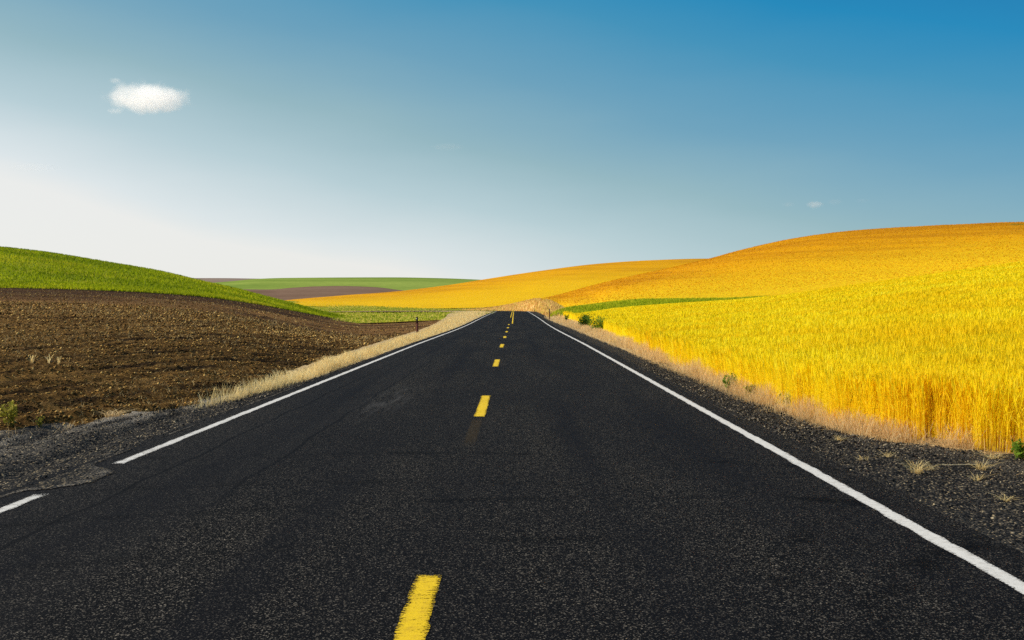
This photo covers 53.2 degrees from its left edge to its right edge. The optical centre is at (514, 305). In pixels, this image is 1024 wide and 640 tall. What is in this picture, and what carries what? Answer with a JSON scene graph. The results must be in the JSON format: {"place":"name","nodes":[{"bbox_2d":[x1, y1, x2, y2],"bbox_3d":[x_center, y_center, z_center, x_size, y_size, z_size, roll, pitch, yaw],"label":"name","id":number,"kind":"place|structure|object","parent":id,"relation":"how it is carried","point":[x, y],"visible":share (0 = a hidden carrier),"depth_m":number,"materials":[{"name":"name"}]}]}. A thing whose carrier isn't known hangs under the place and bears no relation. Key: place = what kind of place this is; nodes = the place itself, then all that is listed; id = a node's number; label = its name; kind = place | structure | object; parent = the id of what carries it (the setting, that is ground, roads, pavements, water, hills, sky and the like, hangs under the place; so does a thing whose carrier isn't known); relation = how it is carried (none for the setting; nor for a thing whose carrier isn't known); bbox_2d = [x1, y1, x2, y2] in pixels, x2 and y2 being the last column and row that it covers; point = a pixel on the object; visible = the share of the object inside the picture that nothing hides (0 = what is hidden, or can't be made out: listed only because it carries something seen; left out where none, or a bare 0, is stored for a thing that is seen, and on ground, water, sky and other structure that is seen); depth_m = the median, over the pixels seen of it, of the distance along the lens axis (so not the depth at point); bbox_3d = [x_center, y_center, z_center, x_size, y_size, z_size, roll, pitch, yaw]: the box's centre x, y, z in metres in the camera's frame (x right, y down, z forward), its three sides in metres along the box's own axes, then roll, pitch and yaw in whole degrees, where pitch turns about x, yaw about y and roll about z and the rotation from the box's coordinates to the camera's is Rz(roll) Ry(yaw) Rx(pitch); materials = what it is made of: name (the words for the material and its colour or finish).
{"place":"outdoors","nodes":[
{"label":"outdoors","id":0,"kind":"place"},
{"bbox_2d":[0,246,353,317],"bbox_3d":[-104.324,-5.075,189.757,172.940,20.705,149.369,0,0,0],"label":"hill grass","id":1,"kind":"structure","parent":0,"point":[180,289],"depth_m":164.29,"materials":[{"name":"green plant"}]},
{"bbox_2d":[0,288,439,430],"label":"ploughed field","id":2,"kind":"structure","parent":0,"point":[45,405],"depth_m":27.91,"materials":[{"name":"soil"}]},
{"bbox_2d":[0,400,17,426],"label":"weed","id":3,"kind":"object","parent":2,"relation":"on","point":[12,414],"visible":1,"depth_m":14.20,"materials":[{"name":"green plant"}]},
{"bbox_2d":[0,288,437,429],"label":"soil clods","id":4,"kind":"object","parent":2,"relation":"on","point":[207,317],"visible":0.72,"depth_m":39.99,"materials":[{"name":"brown soil"}]},
{"bbox_2d":[195,278,249,282],"bbox_3d":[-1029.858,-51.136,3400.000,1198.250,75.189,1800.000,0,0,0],"label":"hills","id":5,"kind":"structure","parent":0,"point":[213,280],"depth_m":3096.27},
{"bbox_2d":[0,311,493,497],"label":"gravel shoulder","id":6,"kind":"object","parent":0,"point":[25,471],"visible":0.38,"depth_m":12.72},
{"bbox_2d":[35,416,44,427],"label":"weed","id":7,"kind":"object","parent":6,"relation":"on","point":[40,420],"visible":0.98,"depth_m":14.22,"materials":[{"name":"green plant"}]},
{"bbox_2d":[94,407,142,417],"bbox_3d":[-6.089,1.639,15.565,1.106,0.126,1.143,0,0,-18],"label":"dry tuft","id":8,"kind":"object","parent":6,"relation":"on","point":[112,414],"visible":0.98,"depth_m":15.55,"materials":[{"name":"beige plant"}]},
{"bbox_2d":[6,375,291,436],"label":"dry grass","id":9,"kind":"structure","parent":6,"relation":"on","point":[102,419],"depth_m":14.60,"materials":[{"name":"beige plant"}]},
{"bbox_2d":[0,361,362,492],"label":"loose gravel","id":10,"kind":"structure","parent":6,"relation":"on","point":[171,411],"depth_m":13.78,"materials":[{"name":"grey gravel"}]},
{"bbox_2d":[416,317,418,331],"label":"roadside post","id":11,"kind":"object","parent":6,"relation":"on","point":[417,329],"visible":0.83,"depth_m":62.95,"materials":[{"name":"brown wood"}]},
{"bbox_2d":[243,286,403,299],"bbox_3d":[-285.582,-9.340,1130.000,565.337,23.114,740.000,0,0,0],"label":"hills","id":12,"kind":"structure","parent":0,"point":[302,292],"depth_m":964.84,"materials":[{"name":"brown soil"}]},
{"bbox_2d":[192,310,492,407],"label":"dry grass","id":13,"kind":"structure","parent":0,"point":[327,364],"depth_m":27.40,"materials":[{"name":"beige plant"}]},
{"bbox_2d":[215,277,476,290],"bbox_3d":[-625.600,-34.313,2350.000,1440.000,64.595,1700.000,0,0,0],"label":"hills","id":14,"kind":"structure","parent":0,"point":[403,283],"depth_m":2077.03,"materials":[{"name":"green plant"}]},
{"bbox_2d":[288,301,494,322],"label":"meadow grass","id":15,"kind":"structure","parent":0,"point":[433,313],"depth_m":240.23,"materials":[{"name":"green plant"}]},
{"bbox_2d":[284,259,705,307],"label":"wheat hill","id":16,"kind":"structure","parent":0,"point":[499,291],"depth_m":473.89,"materials":[{"name":"yellow plant"}]},
{"bbox_2d":[0,311,1023,639],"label":"road","id":17,"kind":"structure","parent":0,"point":[512,475],"depth_m":7.44,"materials":[{"name":"black asphalt"}]},
{"bbox_2d":[0,0,1023,279],"label":"sky","id":18,"kind":"structure","parent":0,"point":[252,139],"materials":[{"name":"blue"}]},
{"bbox_2d":[461,298,564,316],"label":"bank grass","id":19,"kind":"structure","parent":0,"point":[543,306],"depth_m":280.46,"materials":[{"name":"beige plant"}]},
{"bbox_2d":[530,311,1023,555],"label":"gravel shoulder","id":20,"kind":"object","parent":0,"point":[997,514],"visible":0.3,"depth_m":10.22},
{"bbox_2d":[578,313,590,325],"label":"bush","id":21,"kind":"object","parent":20,"relation":"on","point":[583,320],"visible":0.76,"depth_m":78.38,"materials":[{"name":"green plant"}]},
{"bbox_2d":[585,314,607,328],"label":"bush","id":22,"kind":"object","parent":20,"relation":"on","point":[597,321],"visible":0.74,"depth_m":66.67,"materials":[{"name":"green plant"}]},
{"bbox_2d":[722,373,736,388],"bbox_3d":[4.234,1.511,20.023,0.389,0.377,0.346,0,0,0],"label":"weed","id":23,"kind":"object","parent":20,"relation":"on","point":[724,381],"visible":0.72,"depth_m":20.02,"materials":[{"name":"green plant"}]},
{"bbox_2d":[743,383,755,394],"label":"weed","id":24,"kind":"object","parent":20,"relation":"on","point":[748,387],"visible":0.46,"depth_m":18.55,"materials":[{"name":"yellow plant"}]},
{"bbox_2d":[629,361,1023,550],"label":"loose gravel","id":25,"kind":"structure","parent":20,"relation":"on","point":[740,409],"depth_m":12.46,"materials":[{"name":"grey gravel"}]},
{"bbox_2d":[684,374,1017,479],"bbox_3d":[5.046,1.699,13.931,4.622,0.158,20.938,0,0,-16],"label":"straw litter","id":26,"kind":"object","parent":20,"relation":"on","point":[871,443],"visible":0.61,"depth_m":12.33,"materials":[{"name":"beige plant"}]},
{"bbox_2d":[896,459,929,473],"bbox_3d":[3.961,1.612,10.178,0.392,0.168,0.316,0,0,-41],"label":"dry tuft","id":27,"kind":"object","parent":20,"relation":"on","point":[915,470],"visible":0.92,"depth_m":10.20,"materials":[{"name":"beige plant"}]},
{"bbox_2d":[910,461,940,470],"bbox_3d":[4.275,1.657,10.520,0.534,0.079,0.420,0,0,23],"label":"dry tuft","id":28,"kind":"object","parent":20,"relation":"on","point":[929,467],"visible":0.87,"depth_m":10.47,"materials":[{"name":"beige plant"}]},
{"bbox_2d":[971,473,998,480],"bbox_3d":[4.528,1.673,9.906,0.298,0.090,0.225,0,0,39],"label":"dry tuft","id":29,"kind":"object","parent":20,"relation":"on","point":[978,478],"visible":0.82,"depth_m":9.93,"materials":[{"name":"beige plant"}]},
{"bbox_2d":[963,459,1008,469],"bbox_3d":[4.855,1.656,10.620,0.470,0.120,0.463,0,0,44],"label":"dry tuft","id":30,"kind":"object","parent":20,"relation":"on","point":[978,465],"visible":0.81,"depth_m":10.58,"materials":[{"name":"beige plant"}]},
{"bbox_2d":[975,451,1008,459],"bbox_3d":[5.335,1.686,11.483,0.494,0.109,0.498,0,0,0],"label":"dry tuft","id":31,"kind":"object","parent":20,"relation":"on","point":[993,457],"visible":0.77,"depth_m":11.43,"materials":[{"name":"beige plant"}]},
{"bbox_2d":[985,491,1018,501],"bbox_3d":[4.230,1.666,8.846,0.284,0.069,0.430,0,0,-24],"label":"dry tuft","id":32,"kind":"object","parent":20,"relation":"on","point":[1004,499],"visible":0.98,"depth_m":8.83,"materials":[{"name":"beige plant"}]},
{"bbox_2d":[1011,438,1023,459],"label":"weed","id":33,"kind":"object","parent":20,"relation":"on","point":[1018,448],"visible":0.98,"depth_m":11.35,"materials":[{"name":"green plant"}]},
{"bbox_2d":[542,222,1023,306],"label":"wheat hill","id":34,"kind":"structure","parent":0,"point":[781,287],"depth_m":238.90,"materials":[{"name":"yellow plant"}]},
{"bbox_2d":[541,222,1023,306],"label":"hill wheat","id":35,"kind":"object","parent":34,"relation":"on","point":[776,258],"visible":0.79,"depth_m":253.47,"materials":[{"name":"yellow plant"}]},
{"bbox_2d":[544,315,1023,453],"bbox_3d":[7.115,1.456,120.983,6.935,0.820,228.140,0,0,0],"label":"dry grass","id":36,"kind":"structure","parent":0,"point":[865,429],"depth_m":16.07,"materials":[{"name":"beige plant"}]},
{"bbox_2d":[563,261,1023,454],"bbox_3d":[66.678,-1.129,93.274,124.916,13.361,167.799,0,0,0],"label":"wheat crop","id":37,"kind":"object","parent":0,"point":[984,387],"visible":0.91,"depth_m":21.32,"materials":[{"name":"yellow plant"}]},
{"bbox_2d":[777,393,790,408],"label":"weed","id":38,"kind":"object","parent":37,"relation":"on","point":[784,399],"visible":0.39,"depth_m":16.49,"materials":[{"name":"yellow plant"}]},
{"bbox_2d":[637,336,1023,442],"bbox_3d":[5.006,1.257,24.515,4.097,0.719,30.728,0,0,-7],"label":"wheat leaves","id":39,"kind":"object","parent":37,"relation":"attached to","point":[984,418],"visible":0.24,"depth_m":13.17,"materials":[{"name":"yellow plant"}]},
{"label":"grassy gully","id":40,"kind":"structure","parent":0,"visible":0},
{"bbox_2d":[550,295,769,316],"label":"gully grass","id":41,"kind":"structure","parent":40,"relation":"on","point":[583,308],"depth_m":174.97,"materials":[{"name":"green plant"}]}
]}

